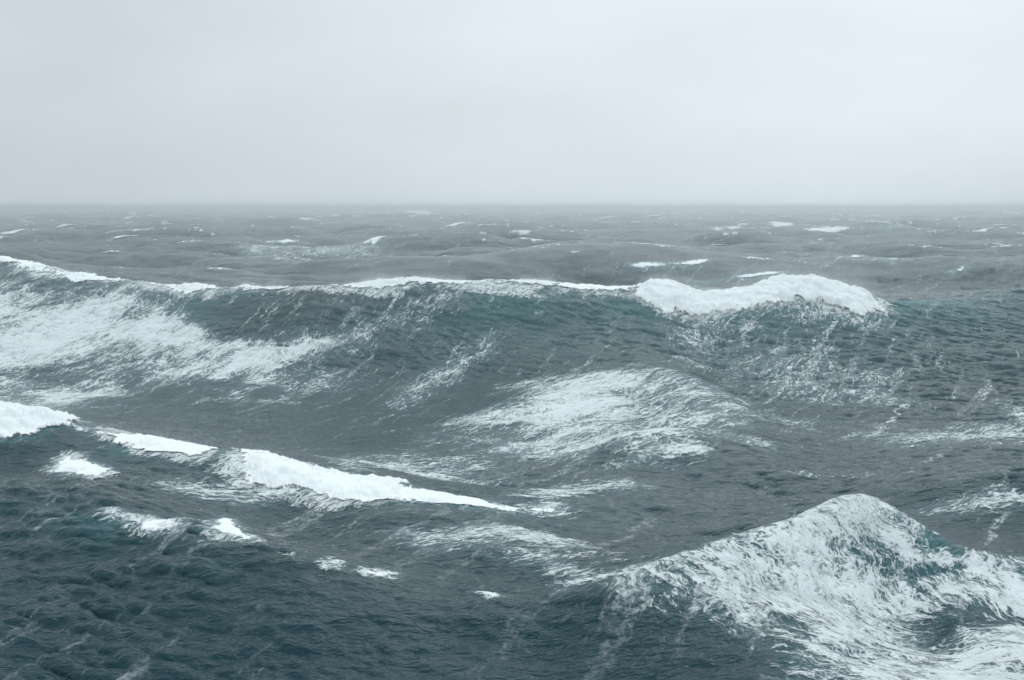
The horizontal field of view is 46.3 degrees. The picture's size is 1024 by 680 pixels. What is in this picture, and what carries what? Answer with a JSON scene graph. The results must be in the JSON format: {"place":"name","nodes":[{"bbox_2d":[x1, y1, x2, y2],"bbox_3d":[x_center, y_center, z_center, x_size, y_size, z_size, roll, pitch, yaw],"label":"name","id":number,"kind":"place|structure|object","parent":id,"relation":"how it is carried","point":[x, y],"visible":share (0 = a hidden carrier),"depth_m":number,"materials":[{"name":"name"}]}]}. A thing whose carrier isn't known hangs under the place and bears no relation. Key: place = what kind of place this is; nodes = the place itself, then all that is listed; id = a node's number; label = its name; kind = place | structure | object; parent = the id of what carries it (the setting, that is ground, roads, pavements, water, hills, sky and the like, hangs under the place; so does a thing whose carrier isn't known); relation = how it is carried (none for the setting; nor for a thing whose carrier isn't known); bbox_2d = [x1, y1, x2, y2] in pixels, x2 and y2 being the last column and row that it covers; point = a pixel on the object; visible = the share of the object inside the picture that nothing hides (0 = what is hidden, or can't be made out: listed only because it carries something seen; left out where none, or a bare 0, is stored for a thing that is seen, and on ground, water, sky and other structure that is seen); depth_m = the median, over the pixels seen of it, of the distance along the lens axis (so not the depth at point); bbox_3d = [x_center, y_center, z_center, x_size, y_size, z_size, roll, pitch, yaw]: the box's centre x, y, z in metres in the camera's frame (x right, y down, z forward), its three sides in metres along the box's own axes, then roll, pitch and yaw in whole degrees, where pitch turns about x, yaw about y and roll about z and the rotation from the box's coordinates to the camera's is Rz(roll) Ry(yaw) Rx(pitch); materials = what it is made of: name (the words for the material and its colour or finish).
{"place":"outdoors","nodes":[
{"label":"outdoors","id":0,"kind":"place"},
{"bbox_2d":[0,207,1023,679],"bbox_3d":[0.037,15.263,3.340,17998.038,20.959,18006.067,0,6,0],"label":"water","id":1,"kind":"structure","parent":0,"point":[86,593],"depth_m":92.28,"materials":[{"name":"liquid"}]},
{"bbox_2d":[0,229,23,233],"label":"whitecap","id":2,"kind":"object","parent":1,"relation":"on","point":[13,231],"visible":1,"depth_m":535.69,"materials":[{"name":"white liquid"}]},
{"bbox_2d":[0,374,83,437],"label":"whitecap","id":3,"kind":"object","parent":1,"relation":"on","point":[21,418],"visible":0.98,"depth_m":79.10,"materials":[{"name":"white liquid"}]},
{"bbox_2d":[0,249,136,283],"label":"whitecap","id":4,"kind":"object","parent":1,"relation":"on","point":[73,276],"visible":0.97,"depth_m":171.35,"materials":[{"name":"white liquid"}]},
{"bbox_2d":[42,450,119,478],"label":"whitecap","id":5,"kind":"object","parent":1,"relation":"on","point":[78,467],"visible":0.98,"depth_m":70.13,"materials":[{"name":"white liquid"}]},
{"bbox_2d":[63,421,124,439],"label":"whitecap","id":6,"kind":"object","parent":1,"relation":"on","point":[78,428],"visible":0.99,"depth_m":78.66,"materials":[{"name":"white liquid"}]},
{"bbox_2d":[94,507,185,536],"bbox_3d":[-18.446,9.064,58.704,7.091,0.806,2.939,4,7,29],"label":"whitecap","id":7,"kind":"object","parent":1,"relation":"on","point":[151,523],"visible":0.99,"depth_m":58.28,"materials":[{"name":"white liquid"}]},
{"bbox_2d":[93,411,217,465],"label":"whitecap","id":8,"kind":"object","parent":1,"relation":"on","point":[147,442],"visible":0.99,"depth_m":75.35,"materials":[{"name":"white liquid"}]},
{"bbox_2d":[119,270,227,301],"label":"whitecap","id":9,"kind":"object","parent":1,"relation":"on","point":[187,288],"visible":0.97,"depth_m":152.29,"materials":[{"name":"white liquid"}]},
{"bbox_2d":[156,477,297,503],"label":"foam patch","id":10,"kind":"object","parent":1,"relation":"on","point":[262,492],"visible":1,"depth_m":67.57,"materials":[{"name":"white liquid"}]},
{"bbox_2d":[0,277,458,409],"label":"foam patch","id":11,"kind":"object","parent":1,"relation":"on","point":[143,329],"visible":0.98,"depth_m":140.50,"materials":[{"name":"white liquid"}]},
{"bbox_2d":[200,518,265,542],"bbox_3d":[-14.282,9.339,58.776,3.504,1.161,8.697,-3,7,-25],"label":"whitecap","id":12,"kind":"object","parent":1,"relation":"on","point":[226,525],"visible":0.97,"depth_m":57.15,"materials":[{"name":"white liquid"}]},
{"bbox_2d":[267,239,295,242],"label":"whitecap","id":13,"kind":"object","parent":1,"relation":"on","point":[286,240],"visible":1,"depth_m":473.93,"materials":[{"name":"white liquid"}]},
{"bbox_2d":[185,241,381,268],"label":"foam patch","id":14,"kind":"object","parent":1,"relation":"on","point":[314,253],"visible":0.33,"depth_m":366.61,"materials":[{"name":"white liquid"}]},
{"bbox_2d":[210,421,408,510],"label":"whitecap","id":15,"kind":"object","parent":1,"relation":"on","point":[274,471],"visible":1,"depth_m":69.27,"materials":[{"name":"white liquid"}]},
{"bbox_2d":[315,556,344,569],"bbox_3d":[-8.201,10.070,54.166,1.970,0.519,2.546,0,6,0],"label":"whitecap","id":16,"kind":"object","parent":1,"relation":"on","point":[325,566],"visible":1,"depth_m":53.84,"materials":[{"name":"white liquid"}]},
{"bbox_2d":[324,456,378,471],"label":"foam patch","id":17,"kind":"object","parent":1,"relation":"on","point":[360,461],"visible":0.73,"depth_m":75.54,"materials":[{"name":"white liquid"}]},
{"bbox_2d":[363,236,384,243],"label":"whitecap","id":18,"kind":"object","parent":1,"relation":"on","point":[374,240],"visible":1,"depth_m":413.69,"materials":[{"name":"white liquid"}]},
{"bbox_2d":[354,566,400,578],"bbox_3d":[-6.059,10.526,54.314,2.220,0.771,3.355,4,7,30],"label":"whitecap","id":19,"kind":"object","parent":1,"relation":"on","point":[364,571],"visible":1,"depth_m":54.25,"materials":[{"name":"white liquid"}]},
{"bbox_2d":[223,254,557,298],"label":"whitecap","id":20,"kind":"object","parent":1,"relation":"on","point":[379,283],"visible":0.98,"depth_m":145.40,"materials":[{"name":"white liquid"}]},
{"bbox_2d":[402,210,452,214],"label":"whitecap","id":21,"kind":"object","parent":1,"relation":"on","point":[421,212],"visible":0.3,"depth_m":1656.72,"materials":[{"name":"white liquid"}]},
{"bbox_2d":[387,330,500,408],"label":"foam patch","id":22,"kind":"object","parent":1,"relation":"on","point":[446,373],"visible":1,"depth_m":130.34,"materials":[{"name":"white liquid"}]},
{"bbox_2d":[447,222,469,225],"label":"whitecap","id":23,"kind":"object","parent":1,"relation":"on","point":[454,224],"visible":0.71,"depth_m":773.20,"materials":[{"name":"white liquid"}]},
{"bbox_2d":[368,485,571,517],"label":"whitecap","id":24,"kind":"object","parent":1,"relation":"on","point":[421,494],"visible":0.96,"depth_m":66.64,"materials":[{"name":"white liquid"}]},
{"bbox_2d":[475,591,503,598],"bbox_3d":[-1.177,11.044,52.202,1.094,0.262,2.512,-5,8,-36],"label":"whitecap","id":25,"kind":"object","parent":1,"relation":"on","point":[492,594],"visible":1,"depth_m":51.82,"materials":[{"name":"white liquid"}]},
{"bbox_2d":[406,523,597,550],"bbox_3d":[-0.917,10.159,59.538,12.966,1.034,6.249,0,6,0],"label":"foam patch","id":26,"kind":"object","parent":1,"relation":"on","point":[550,537],"visible":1,"depth_m":60.26,"materials":[{"name":"white liquid"}]},
{"bbox_2d":[507,547,593,580],"bbox_3d":[2.388,10.019,54.650,3.903,1.395,9.885,-5,8,-39],"label":"foam patch","id":27,"kind":"object","parent":1,"relation":"on","point":[552,572],"visible":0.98,"depth_m":54.88,"materials":[{"name":"white liquid"}]},
{"bbox_2d":[513,478,649,507],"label":"foam patch","id":28,"kind":"object","parent":1,"relation":"on","point":[567,491],"visible":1,"depth_m":72.81,"materials":[{"name":"white liquid"}]},
{"bbox_2d":[553,280,641,301],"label":"whitecap","id":29,"kind":"object","parent":1,"relation":"on","point":[582,287],"visible":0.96,"depth_m":145.21,"materials":[{"name":"white liquid"}]},
{"bbox_2d":[340,364,875,484],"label":"foam patch","id":30,"kind":"object","parent":1,"relation":"on","point":[571,406],"visible":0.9,"depth_m":105.15,"materials":[{"name":"white liquid"}]},
{"bbox_2d":[631,259,707,267],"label":"whitecap","id":31,"kind":"object","parent":1,"relation":"on","point":[642,264],"visible":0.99,"depth_m":258.83,"materials":[{"name":"white liquid"}]},
{"bbox_2d":[648,438,712,457],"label":"foam patch","id":32,"kind":"object","parent":1,"relation":"on","point":[697,447],"visible":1,"depth_m":85.01,"materials":[{"name":"white liquid"}]},
{"bbox_2d":[712,226,738,229],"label":"whitecap","id":33,"kind":"object","parent":1,"relation":"on","point":[717,228],"visible":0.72,"depth_m":693.66,"materials":[{"name":"white liquid"}]},
{"bbox_2d":[703,589,752,623],"bbox_3d":[8.629,10.685,47.852,2.312,0.785,2.917,0,6,0],"label":"whitecap","id":34,"kind":"object","parent":1,"relation":"on","point":[739,617],"visible":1,"depth_m":47.92,"materials":[{"name":"white liquid"}]},
{"bbox_2d":[737,271,777,276],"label":"whitecap","id":35,"kind":"object","parent":1,"relation":"on","point":[757,274],"visible":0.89,"depth_m":252.13,"materials":[{"name":"white liquid"}]},
{"bbox_2d":[627,230,898,324],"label":"whitecap","id":36,"kind":"object","parent":1,"relation":"on","point":[667,296],"visible":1,"depth_m":143.44,"materials":[{"name":"white liquid"}]},
{"bbox_2d":[769,221,792,226],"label":"whitecap","id":37,"kind":"object","parent":1,"relation":"on","point":[776,224],"visible":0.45,"depth_m":807.97,"materials":[{"name":"white liquid"}]},
{"bbox_2d":[656,298,906,372],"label":"foam patch","id":38,"kind":"object","parent":1,"relation":"on","point":[825,313],"visible":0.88,"depth_m":140.00,"materials":[{"name":"white liquid"}]},
{"bbox_2d":[557,494,1023,645],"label":"foam patch","id":39,"kind":"object","parent":1,"relation":"on","point":[797,543],"visible":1,"depth_m":50.50,"materials":[{"name":"white liquid"}]},
{"bbox_2d":[696,575,946,679],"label":"foam patch","id":40,"kind":"object","parent":1,"relation":"on","point":[841,628],"visible":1,"depth_m":46.47,"materials":[{"name":"white liquid"}]},
{"bbox_2d":[726,337,920,405],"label":"foam patch","id":41,"kind":"object","parent":1,"relation":"on","point":[814,388],"visible":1,"depth_m":126.59,"materials":[{"name":"white liquid"}]},
{"bbox_2d":[805,225,902,231],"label":"whitecap","id":42,"kind":"object","parent":1,"relation":"on","point":[833,229],"visible":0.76,"depth_m":617.16,"materials":[{"name":"white liquid"}]},
{"bbox_2d":[823,490,937,539],"bbox_3d":[16.297,7.549,53.255,6.045,2.895,3.589,4,7,29],"label":"whitecap","id":43,"kind":"object","parent":1,"relation":"on","point":[883,505],"visible":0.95,"depth_m":52.93,"materials":[{"name":"white liquid"}]},
{"bbox_2d":[878,400,1023,446],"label":"foam patch","id":44,"kind":"object","parent":1,"relation":"on","point":[989,434],"visible":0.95,"depth_m":101.23,"materials":[{"name":"white liquid"}]},
{"bbox_2d":[883,620,1023,679],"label":"foam patch","id":45,"kind":"object","parent":1,"relation":"on","point":[996,655],"visible":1,"depth_m":43.01,"materials":[{"name":"white liquid"}]},
{"bbox_2d":[921,484,1023,512],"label":"foam patch","id":46,"kind":"object","parent":1,"relation":"on","point":[1008,498],"visible":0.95,"depth_m":66.07,"materials":[{"name":"white liquid"}]},
{"bbox_2d":[0,0,1023,207],"label":"sky","id":47,"kind":"structure","parent":0,"point":[104,103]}
]}

